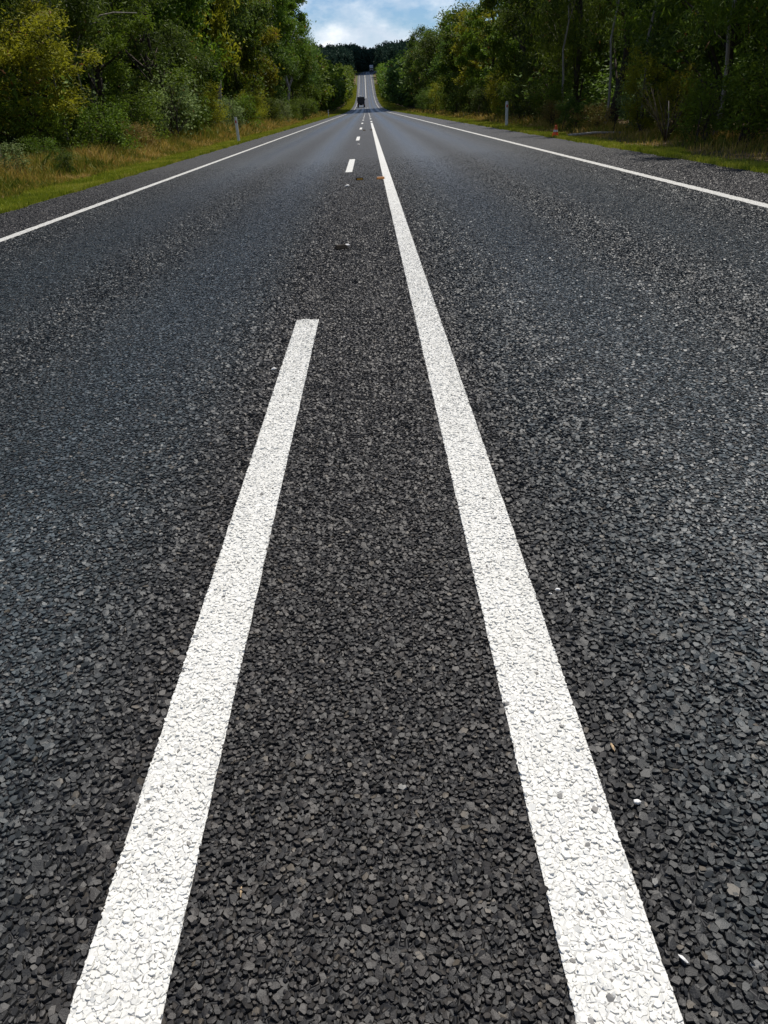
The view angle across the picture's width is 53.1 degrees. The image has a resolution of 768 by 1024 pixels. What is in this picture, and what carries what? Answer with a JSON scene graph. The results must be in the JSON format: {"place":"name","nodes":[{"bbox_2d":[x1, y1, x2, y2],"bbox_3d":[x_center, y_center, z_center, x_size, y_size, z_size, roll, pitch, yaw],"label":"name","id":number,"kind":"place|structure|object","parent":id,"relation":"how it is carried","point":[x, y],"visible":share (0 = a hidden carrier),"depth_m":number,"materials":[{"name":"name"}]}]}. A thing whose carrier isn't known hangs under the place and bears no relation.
{"place":"outdoors","nodes":[
{"label":"outdoors","id":0,"kind":"place"},
{"bbox_2d":[0,108,340,198],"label":"dry grass","id":1,"kind":"structure","parent":0,"point":[96,159],"depth_m":20.33,"materials":[{"name":"green plant"}]},
{"bbox_2d":[256,0,499,48],"label":"sky","id":2,"kind":"structure","parent":0,"point":[366,23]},
{"bbox_2d":[0,71,767,1023],"bbox_3d":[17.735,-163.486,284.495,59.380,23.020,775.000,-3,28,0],"label":"road","id":3,"kind":"structure","parent":0,"point":[332,141],"depth_m":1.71,"materials":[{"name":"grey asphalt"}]},
{"bbox_2d":[0,75,359,241],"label":"edge line","id":4,"kind":"object","parent":3,"relation":"on","point":[55,220],"visible":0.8,"depth_m":11.02,"materials":[{"name":"paint"}]},
{"bbox_2d":[66,110,365,1023],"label":"dashed centre line","id":5,"kind":"object","parent":3,"relation":"on","point":[128,968],"visible":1,"depth_m":1.32,"materials":[{"name":"paint"}]},
{"bbox_2d":[334,244,349,248],"bbox_3d":[-0.334,-2.135,6.169,0.119,0.029,0.077,-11,29,-15],"label":"broken stud","id":6,"kind":"object","parent":3,"relation":"on","point":[341,246],"visible":1,"depth_m":6.14,"materials":[{"name":"grey plastic"}]},
{"bbox_2d":[357,97,364,107],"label":"truck","id":7,"kind":"object","parent":3,"relation":"on","point":[360,100],"visible":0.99,"depth_m":250.12,"materials":[{"name":"black metal"}]},
{"bbox_2d":[371,123,683,1023],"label":"solid centre line","id":8,"kind":"object","parent":3,"relation":"on","point":[613,969],"visible":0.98,"depth_m":1.31,"materials":[{"name":"paint"}]},
{"bbox_2d":[371,73,767,207],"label":"edge line","id":9,"kind":"object","parent":3,"relation":"on","point":[697,188],"visible":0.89,"depth_m":10.00,"materials":[{"name":"paint"}]},
{"bbox_2d":[1,72,767,204],"bbox_3d":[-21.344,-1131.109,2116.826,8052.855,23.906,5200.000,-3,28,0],"label":"ground","id":10,"kind":"structure","parent":0,"point":[611,138],"depth_m":16.53,"materials":[{"name":"soil"}]},
{"bbox_2d":[0,139,37,175],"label":"shrub","id":11,"kind":"object","parent":10,"relation":"on","point":[15,150],"visible":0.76,"depth_m":15.41,"materials":[{"name":"green plant"}]},
{"bbox_2d":[14,130,59,162],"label":"shrub","id":12,"kind":"object","parent":10,"relation":"on","point":[49,141],"visible":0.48,"depth_m":18.19,"materials":[{"name":"green plant"}]},
{"bbox_2d":[6,0,70,149],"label":"sapling","id":13,"kind":"object","parent":10,"relation":"on","point":[50,6],"visible":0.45,"depth_m":20.78,"materials":[{"name":"brown plant"}]},
{"bbox_2d":[0,83,98,154],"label":"shrub","id":14,"kind":"object","parent":10,"relation":"on","point":[55,130],"visible":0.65,"depth_m":19.65,"materials":[{"name":"green plant"}]},
{"bbox_2d":[0,0,107,142],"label":"wattle tree","id":15,"kind":"object","parent":10,"relation":"on","point":[46,56],"visible":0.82,"depth_m":19.51,"materials":[{"name":"green plant"}]},
{"bbox_2d":[43,143,78,175],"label":"shrub","id":16,"kind":"object","parent":10,"relation":"on","point":[66,157],"visible":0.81,"depth_m":16.73,"materials":[{"name":"green plant"}]},
{"bbox_2d":[0,0,126,150],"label":"bushy tree","id":17,"kind":"object","parent":10,"relation":"on","point":[92,31],"visible":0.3,"depth_m":22.58,"materials":[{"name":"green plant"}]},
{"bbox_2d":[34,1,97,140],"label":"sapling","id":18,"kind":"object","parent":10,"relation":"on","point":[75,13],"visible":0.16,"depth_m":23.22,"materials":[{"name":"green plant"}]},
{"bbox_2d":[45,0,152,140],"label":"gum tree","id":19,"kind":"object","parent":10,"relation":"on","point":[91,85],"depth_m":37.37,"materials":[{"name":"green plant"}]},
{"bbox_2d":[5,0,198,141],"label":"bushy tree","id":20,"kind":"object","parent":10,"relation":"on","point":[118,40],"visible":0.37,"depth_m":27.39,"materials":[{"name":"green plant"}]},
{"bbox_2d":[74,90,146,152],"bbox_3d":[-7.942,-11.030,22.095,2.085,1.978,2.130,-8,28,-8],"label":"shrub","id":21,"kind":"object","parent":10,"relation":"on","point":[109,121],"visible":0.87,"depth_m":21.92,"materials":[{"name":"green plant"}]},
{"bbox_2d":[3,15,245,109],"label":"woodland","id":22,"kind":"object","parent":10,"relation":"on","point":[87,81],"depth_m":49.98,"materials":[{"name":"green plant"}]},
{"bbox_2d":[117,118,161,149],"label":"shrub","id":23,"kind":"object","parent":10,"relation":"on","point":[141,134],"visible":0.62,"depth_m":24.34,"materials":[{"name":"green plant"}]},
{"bbox_2d":[104,80,177,141],"bbox_3d":[-8.526,-13.588,26.594,2.538,2.408,2.593,9,30,21],"label":"shrub","id":24,"kind":"object","parent":10,"relation":"on","point":[144,108],"visible":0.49,"depth_m":26.41,"materials":[{"name":"green plant"}]},
{"bbox_2d":[0,23,293,154],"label":"undergrowth","id":25,"kind":"object","parent":10,"relation":"on","point":[13,86],"visible":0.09,"depth_m":22.20,"materials":[{"name":"green plant"}]},
{"bbox_2d":[79,0,224,134],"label":"bushy tree","id":26,"kind":"object","parent":10,"relation":"on","point":[167,35],"visible":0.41,"depth_m":32.57,"materials":[{"name":"green plant"}]},
{"bbox_2d":[135,58,208,139],"bbox_3d":[-8.407,-16.104,30.540,2.882,3.258,2.719,-17,31,-24],"label":"shrub","id":27,"kind":"object","parent":10,"relation":"on","point":[182,93],"visible":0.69,"depth_m":30.21,"materials":[{"name":"green plant"}]},
{"bbox_2d":[114,0,234,126],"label":"bushy tree","id":28,"kind":"object","parent":10,"relation":"on","point":[187,12],"visible":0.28,"depth_m":36.65,"materials":[{"name":"green plant"}]},
{"bbox_2d":[0,85,356,213],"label":"verge grass","id":29,"kind":"structure","parent":10,"relation":"on","point":[23,200],"depth_m":16.51,"materials":[{"name":"green plant"}]},
{"bbox_2d":[164,93,212,133],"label":"shrub","id":30,"kind":"object","parent":10,"relation":"on","point":[197,123],"visible":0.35,"depth_m":33.45,"materials":[{"name":"green plant"}]},
{"bbox_2d":[158,0,249,121],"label":"wattle tree","id":31,"kind":"object","parent":10,"relation":"on","point":[216,19],"visible":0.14,"depth_m":43.78,"materials":[{"name":"green plant"}]},
{"bbox_2d":[187,75,231,127],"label":"shrub","id":32,"kind":"object","parent":10,"relation":"on","point":[213,104],"visible":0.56,"depth_m":37.32,"materials":[{"name":"green plant"}]},
{"bbox_2d":[164,0,272,123],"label":"gum tree","id":33,"kind":"object","parent":10,"relation":"on","point":[235,26],"visible":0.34,"depth_m":48.25,"materials":[{"name":"green plant"}]},
{"bbox_2d":[215,93,245,129],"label":"shrub","id":34,"kind":"object","parent":10,"relation":"on","point":[231,104],"visible":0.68,"depth_m":41.42,"materials":[{"name":"green plant"}]},
{"bbox_2d":[234,117,239,140],"bbox_3d":[-5.854,-15.201,30.627,0.116,0.980,0.044,-4,28,1],"label":"marker post","id":35,"kind":"object","parent":10,"relation":"on","point":[236,128],"visible":0.92,"depth_m":30.60,"materials":[{"name":"white plastic"}]},
{"bbox_2d":[202,0,278,117],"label":"bushy tree","id":36,"kind":"object","parent":10,"relation":"on","point":[253,49],"visible":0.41,"depth_m":55.69,"materials":[{"name":"green plant"}]},
{"bbox_2d":[220,88,263,127],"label":"shrub","id":37,"kind":"object","parent":10,"relation":"on","point":[243,102],"visible":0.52,"depth_m":45.73,"materials":[{"name":"green plant"}]},
{"bbox_2d":[235,84,271,123],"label":"shrub","id":38,"kind":"object","parent":10,"relation":"on","point":[256,97],"visible":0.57,"depth_m":50.84,"materials":[{"name":"green plant"}]},
{"bbox_2d":[228,0,284,117],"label":"wattle tree","id":39,"kind":"object","parent":10,"relation":"on","point":[270,37],"visible":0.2,"depth_m":62.93,"materials":[{"name":"green plant"}]},
{"bbox_2d":[254,95,288,122],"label":"shrub","id":40,"kind":"object","parent":10,"relation":"on","point":[273,109],"visible":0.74,"depth_m":57.31,"materials":[{"name":"green plant"}]},
{"bbox_2d":[243,23,302,116],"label":"bushy tree","id":41,"kind":"object","parent":10,"relation":"on","point":[283,59],"visible":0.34,"depth_m":69.27,"materials":[{"name":"green plant"}]},
{"bbox_2d":[256,0,304,113],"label":"gum tree","id":42,"kind":"object","parent":10,"relation":"on","point":[287,24],"visible":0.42,"depth_m":73.63,"materials":[{"name":"green plant"}]},
{"bbox_2d":[273,96,292,121],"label":"shrub","id":43,"kind":"object","parent":10,"relation":"on","point":[286,111],"visible":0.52,"depth_m":64.34,"materials":[{"name":"green plant"}]},
{"bbox_2d":[267,0,315,104],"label":"gum tree","id":44,"kind":"object","parent":10,"relation":"on","point":[301,29],"visible":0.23,"depth_m":83.35,"materials":[{"name":"green plant"}]},
{"bbox_2d":[281,97,303,120],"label":"shrub","id":45,"kind":"object","parent":10,"relation":"on","point":[293,113],"visible":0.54,"depth_m":72.41,"materials":[{"name":"green plant"}]},
{"bbox_2d":[280,22,317,110],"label":"bushy tree","id":46,"kind":"object","parent":10,"relation":"on","point":[305,92],"visible":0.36,"depth_m":93.38,"materials":[{"name":"green plant"}]},
{"bbox_2d":[288,94,310,119],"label":"shrub","id":47,"kind":"object","parent":10,"relation":"on","point":[302,105],"visible":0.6,"depth_m":81.20,"materials":[{"name":"green plant"}]},
{"bbox_2d":[282,18,326,112],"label":"gum tree","id":48,"kind":"object","parent":10,"relation":"on","point":[311,54],"visible":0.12,"depth_m":101.99,"materials":[{"name":"green plant"}]},
{"bbox_2d":[294,94,316,117],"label":"shrub","id":49,"kind":"object","parent":10,"relation":"on","point":[311,108],"visible":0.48,"depth_m":90.73,"materials":[{"name":"green plant"}]},
{"bbox_2d":[293,51,326,115],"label":"bushy tree","id":50,"kind":"object","parent":10,"relation":"on","point":[318,81],"visible":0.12,"depth_m":110.98,"materials":[{"name":"green plant"}]},
{"bbox_2d":[296,35,323,106],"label":"bushy tree","id":51,"kind":"object","parent":10,"relation":"on","point":[317,98],"visible":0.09,"depth_m":120.52,"materials":[{"name":"green plant"}]},
{"bbox_2d":[294,47,354,111],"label":"woodland","id":52,"kind":"object","parent":10,"relation":"on","point":[337,88],"visible":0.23,"depth_m":154.46,"materials":[{"name":"green plant"}]},
{"bbox_2d":[331,62,356,105],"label":"woodland","id":53,"kind":"object","parent":10,"relation":"on","point":[348,69],"visible":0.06,"depth_m":400.90,"materials":[{"name":"green plant"}]},
{"bbox_2d":[353,60,376,71],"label":"undergrowth","id":54,"kind":"object","parent":10,"relation":"on","point":[366,66],"visible":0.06,"depth_m":538.80,"materials":[{"name":"green plant"}]},
{"bbox_2d":[316,39,419,70],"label":"woodland","id":55,"kind":"object","parent":10,"relation":"on","point":[354,55],"visible":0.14,"depth_m":474.98,"materials":[{"name":"green plant"}]},
{"bbox_2d":[375,59,392,92],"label":"woodland","id":56,"kind":"object","parent":10,"relation":"on","point":[379,70],"visible":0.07,"depth_m":371.89,"materials":[{"name":"green plant"}]},
{"bbox_2d":[377,41,441,106],"bbox_3d":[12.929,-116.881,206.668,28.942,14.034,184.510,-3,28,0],"label":"tree","id":57,"kind":"object","parent":10,"relation":"on","point":[393,90],"visible":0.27,"depth_m":162.05,"materials":[{"name":"green plant"}]},
{"bbox_2d":[400,34,433,108],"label":"bushy tree","id":58,"kind":"object","parent":10,"relation":"on","point":[406,66],"visible":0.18,"depth_m":123.24,"materials":[{"name":"green plant"}]},
{"bbox_2d":[403,24,439,88],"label":"gum tree","id":59,"kind":"object","parent":10,"relation":"on","point":[413,37],"visible":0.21,"depth_m":111.19,"materials":[{"name":"green plant"}]},
{"bbox_2d":[415,86,431,109],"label":"shrub","id":60,"kind":"object","parent":10,"relation":"on","point":[419,98],"visible":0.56,"depth_m":98.98,"materials":[{"name":"green plant"}]},
{"bbox_2d":[411,26,442,94],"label":"bushy tree","id":61,"kind":"object","parent":10,"relation":"on","point":[416,63],"visible":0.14,"depth_m":101.18,"materials":[{"name":"green plant"}]},
{"bbox_2d":[420,85,439,110],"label":"shrub","id":62,"kind":"object","parent":10,"relation":"on","point":[426,98],"visible":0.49,"depth_m":87.21,"materials":[{"name":"green plant"}]},
{"bbox_2d":[406,22,454,109],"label":"gum tree","id":63,"kind":"object","parent":10,"relation":"on","point":[430,44],"visible":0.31,"depth_m":91.61,"materials":[{"name":"green plant"}]},
{"bbox_2d":[428,77,446,110],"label":"shrub","id":64,"kind":"object","parent":10,"relation":"on","point":[431,95],"visible":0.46,"depth_m":77.47,"materials":[{"name":"green plant"}]},
{"bbox_2d":[429,5,463,97],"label":"bushy tree","id":65,"kind":"object","parent":10,"relation":"on","point":[445,29],"visible":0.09,"depth_m":81.87,"materials":[{"name":"green plant"}]},
{"bbox_2d":[434,89,463,111],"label":"shrub","id":66,"kind":"object","parent":10,"relation":"on","point":[442,99],"visible":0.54,"depth_m":68.61,"materials":[{"name":"green plant"}]},
{"bbox_2d":[424,27,481,111],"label":"bushy tree","id":67,"kind":"object","parent":10,"relation":"on","point":[438,68],"visible":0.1,"depth_m":74.67,"materials":[{"name":"green plant"}]},
{"bbox_2d":[446,80,471,113],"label":"shrub","id":68,"kind":"object","parent":10,"relation":"on","point":[454,106],"visible":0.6,"depth_m":60.74,"materials":[{"name":"green plant"}]},
{"bbox_2d":[429,0,494,113],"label":"bushy tree","id":69,"kind":"object","parent":10,"relation":"on","point":[447,82],"visible":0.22,"depth_m":66.26,"materials":[{"name":"green plant"}]},
{"bbox_2d":[454,79,487,114],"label":"shrub","id":70,"kind":"object","parent":10,"relation":"on","point":[462,99],"visible":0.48,"depth_m":53.72,"materials":[{"name":"green plant"}]},
{"bbox_2d":[459,78,497,116],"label":"shrub","id":71,"kind":"object","parent":10,"relation":"on","point":[477,99],"visible":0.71,"depth_m":47.62,"materials":[{"name":"green plant"}]},
{"bbox_2d":[448,7,509,111],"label":"wattle tree","id":72,"kind":"object","parent":10,"relation":"on","point":[460,50],"visible":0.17,"depth_m":58.96,"materials":[{"name":"green plant"}]},
{"bbox_2d":[453,1,518,110],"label":"casuarina tree","id":73,"kind":"object","parent":10,"relation":"on","point":[473,49],"visible":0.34,"depth_m":52.31,"materials":[{"name":"green plant"}]},
{"bbox_2d":[483,70,513,115],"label":"shrub","id":74,"kind":"object","parent":10,"relation":"on","point":[490,91],"visible":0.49,"depth_m":42.15,"materials":[{"name":"green plant"}]},
{"bbox_2d":[505,101,507,124],"bbox_3d":[4.941,-15.979,30.909,0.116,0.980,0.044,-3,28,0],"label":"marker post","id":75,"kind":"object","parent":10,"relation":"on","point":[506,113],"visible":0.92,"depth_m":30.88,"materials":[{"name":"white plastic"}]},
{"bbox_2d":[488,73,526,118],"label":"shrub","id":76,"kind":"object","parent":10,"relation":"on","point":[503,99],"visible":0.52,"depth_m":37.82,"materials":[{"name":"green plant"}]},
{"bbox_2d":[469,0,560,109],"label":"bushy tree","id":77,"kind":"object","parent":10,"relation":"on","point":[511,49],"visible":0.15,"depth_m":46.53,"materials":[{"name":"green plant"}]},
{"bbox_2d":[500,69,547,123],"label":"shrub","id":78,"kind":"object","parent":10,"relation":"on","point":[521,91],"visible":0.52,"depth_m":33.60,"materials":[{"name":"green plant"}]},
{"bbox_2d":[476,0,589,115],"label":"casuarina tree","id":79,"kind":"object","parent":10,"relation":"on","point":[495,45],"visible":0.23,"depth_m":40.35,"materials":[{"name":"green plant"}]},
{"bbox_2d":[523,64,581,121],"bbox_3d":[6.481,-15.994,29.616,2.357,2.236,2.408,7,30,19],"label":"shrub","id":80,"kind":"object","parent":10,"relation":"on","point":[553,90],"visible":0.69,"depth_m":29.40,"materials":[{"name":"green plant"}]},
{"bbox_2d":[535,97,574,125],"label":"shrub","id":81,"kind":"object","parent":10,"relation":"on","point":[550,107],"visible":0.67,"depth_m":27.12,"materials":[{"name":"green plant"}]},
{"bbox_2d":[490,0,623,113],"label":"bushy tree","id":82,"kind":"object","parent":10,"relation":"on","point":[526,64],"visible":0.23,"depth_m":35.14,"materials":[{"name":"green plant"}]},
{"bbox_2d":[559,0,576,119],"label":"sapling","id":83,"kind":"object","parent":10,"relation":"on","point":[563,50],"visible":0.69,"depth_m":28.85,"materials":[{"name":"brown plant"}]},
{"bbox_2d":[374,84,767,173],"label":"verge grass","id":84,"kind":"structure","parent":10,"relation":"on","point":[679,153],"depth_m":15.95,"materials":[{"name":"green plant"}]},
{"bbox_2d":[508,0,634,117],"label":"casuarina tree","id":85,"kind":"object","parent":10,"relation":"on","point":[577,15],"visible":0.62,"depth_m":30.82,"materials":[{"name":"green plant"}]},
{"bbox_2d":[553,86,591,129],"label":"shrub","id":86,"kind":"object","parent":10,"relation":"on","point":[564,106],"visible":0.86,"depth_m":24.39,"materials":[{"name":"green plant"}]},
{"bbox_2d":[508,0,652,123],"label":"gum tree","id":87,"kind":"object","parent":10,"relation":"on","point":[595,44],"visible":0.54,"depth_m":26.96,"materials":[{"name":"green plant"}]},
{"bbox_2d":[410,0,767,130],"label":"undergrowth","id":88,"kind":"object","parent":10,"relation":"on","point":[600,83],"visible":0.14,"depth_m":31.48,"materials":[{"name":"green plant"}]},
{"bbox_2d":[572,98,616,131],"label":"shrub","id":89,"kind":"object","parent":10,"relation":"on","point":[599,112],"visible":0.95,"depth_m":22.81,"materials":[{"name":"green plant"}]},
{"bbox_2d":[568,132,625,135],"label":"fallen branch","id":90,"kind":"object","parent":10,"relation":"on","point":[585,133],"visible":0.83,"depth_m":20.39,"materials":[{"name":"grey wood"}]},
{"bbox_2d":[605,0,619,123],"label":"sapling","id":91,"kind":"object","parent":10,"relation":"on","point":[609,90],"visible":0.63,"depth_m":24.87,"materials":[{"name":"brown plant"}]},
{"bbox_2d":[610,75,653,131],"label":"shrub","id":92,"kind":"object","parent":10,"relation":"on","point":[622,104],"visible":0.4,"depth_m":20.52,"materials":[{"name":"green plant"}]},
{"bbox_2d":[599,1,690,91],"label":"bushy tree","id":93,"kind":"object","parent":10,"relation":"on","point":[618,52],"visible":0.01,"depth_m":38.66,"materials":[{"name":"green plant"}]},
{"bbox_2d":[638,1,655,130],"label":"sapling","id":94,"kind":"object","parent":10,"relation":"on","point":[649,31],"visible":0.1,"depth_m":19.50,"materials":[{"name":"brown plant"}]},
{"bbox_2d":[615,42,680,135],"bbox_3d":[6.429,-10.247,18.758,1.779,2.132,1.725,12,31,26],"label":"shrub","id":95,"kind":"object","parent":10,"relation":"on","point":[630,86],"visible":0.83,"depth_m":18.71,"materials":[{"name":"green plant"}]},
{"bbox_2d":[598,0,716,122],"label":"casuarina tree","id":96,"kind":"object","parent":10,"relation":"on","point":[633,24],"visible":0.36,"depth_m":22.10,"materials":[{"name":"green plant"}]},
{"bbox_2d":[639,88,696,141],"bbox_3d":[6.071,-8.565,16.595,1.048,1.145,1.006,17,34,33],"label":"shrub","id":97,"kind":"object","parent":10,"relation":"on","point":[665,136],"visible":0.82,"depth_m":16.71,"materials":[{"name":"green plant"}]},
{"bbox_2d":[645,62,703,138],"bbox_3d":[6.577,-9.291,17.457,1.334,1.599,1.294,11,31,25],"label":"shrub","id":98,"kind":"object","parent":10,"relation":"on","point":[664,90],"visible":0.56,"depth_m":17.30,"materials":[{"name":"green plant"}]},
{"bbox_2d":[611,0,767,132],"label":"bushy tree","id":99,"kind":"object","parent":10,"relation":"on","point":[663,42],"visible":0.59,"depth_m":18.46,"materials":[{"name":"green plant"}]},
{"bbox_2d":[663,62,747,144],"bbox_3d":[6.530,-8.184,15.494,1.632,1.548,1.667,15,33,31],"label":"shrub","id":100,"kind":"object","parent":10,"relation":"on","point":[701,107],"visible":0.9,"depth_m":15.41,"materials":[{"name":"green plant"}]},
{"bbox_2d":[655,0,767,84],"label":"casuarina tree","id":101,"kind":"object","parent":10,"relation":"on","point":[725,12],"visible":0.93,"depth_m":15.02,"materials":[{"name":"green plant"}]},
{"bbox_2d":[712,0,736,135],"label":"sapling","id":102,"kind":"object","parent":10,"relation":"on","point":[727,57],"visible":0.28,"depth_m":16.23,"materials":[{"name":"brown plant"}]},
{"bbox_2d":[689,0,767,112],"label":"casuarina tree","id":103,"kind":"object","parent":10,"relation":"on","point":[759,48],"visible":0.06,"depth_m":26.07,"materials":[{"name":"green plant"}]},
{"bbox_2d":[706,35,767,147],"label":"shrub","id":104,"kind":"object","parent":10,"relation":"on","point":[754,119],"visible":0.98,"depth_m":13.44,"materials":[{"name":"green plant"}]},
{"bbox_2d":[391,107,767,165],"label":"dry grass","id":105,"kind":"structure","parent":0,"point":[689,140],"depth_m":17.92,"materials":[{"name":"green plant"}]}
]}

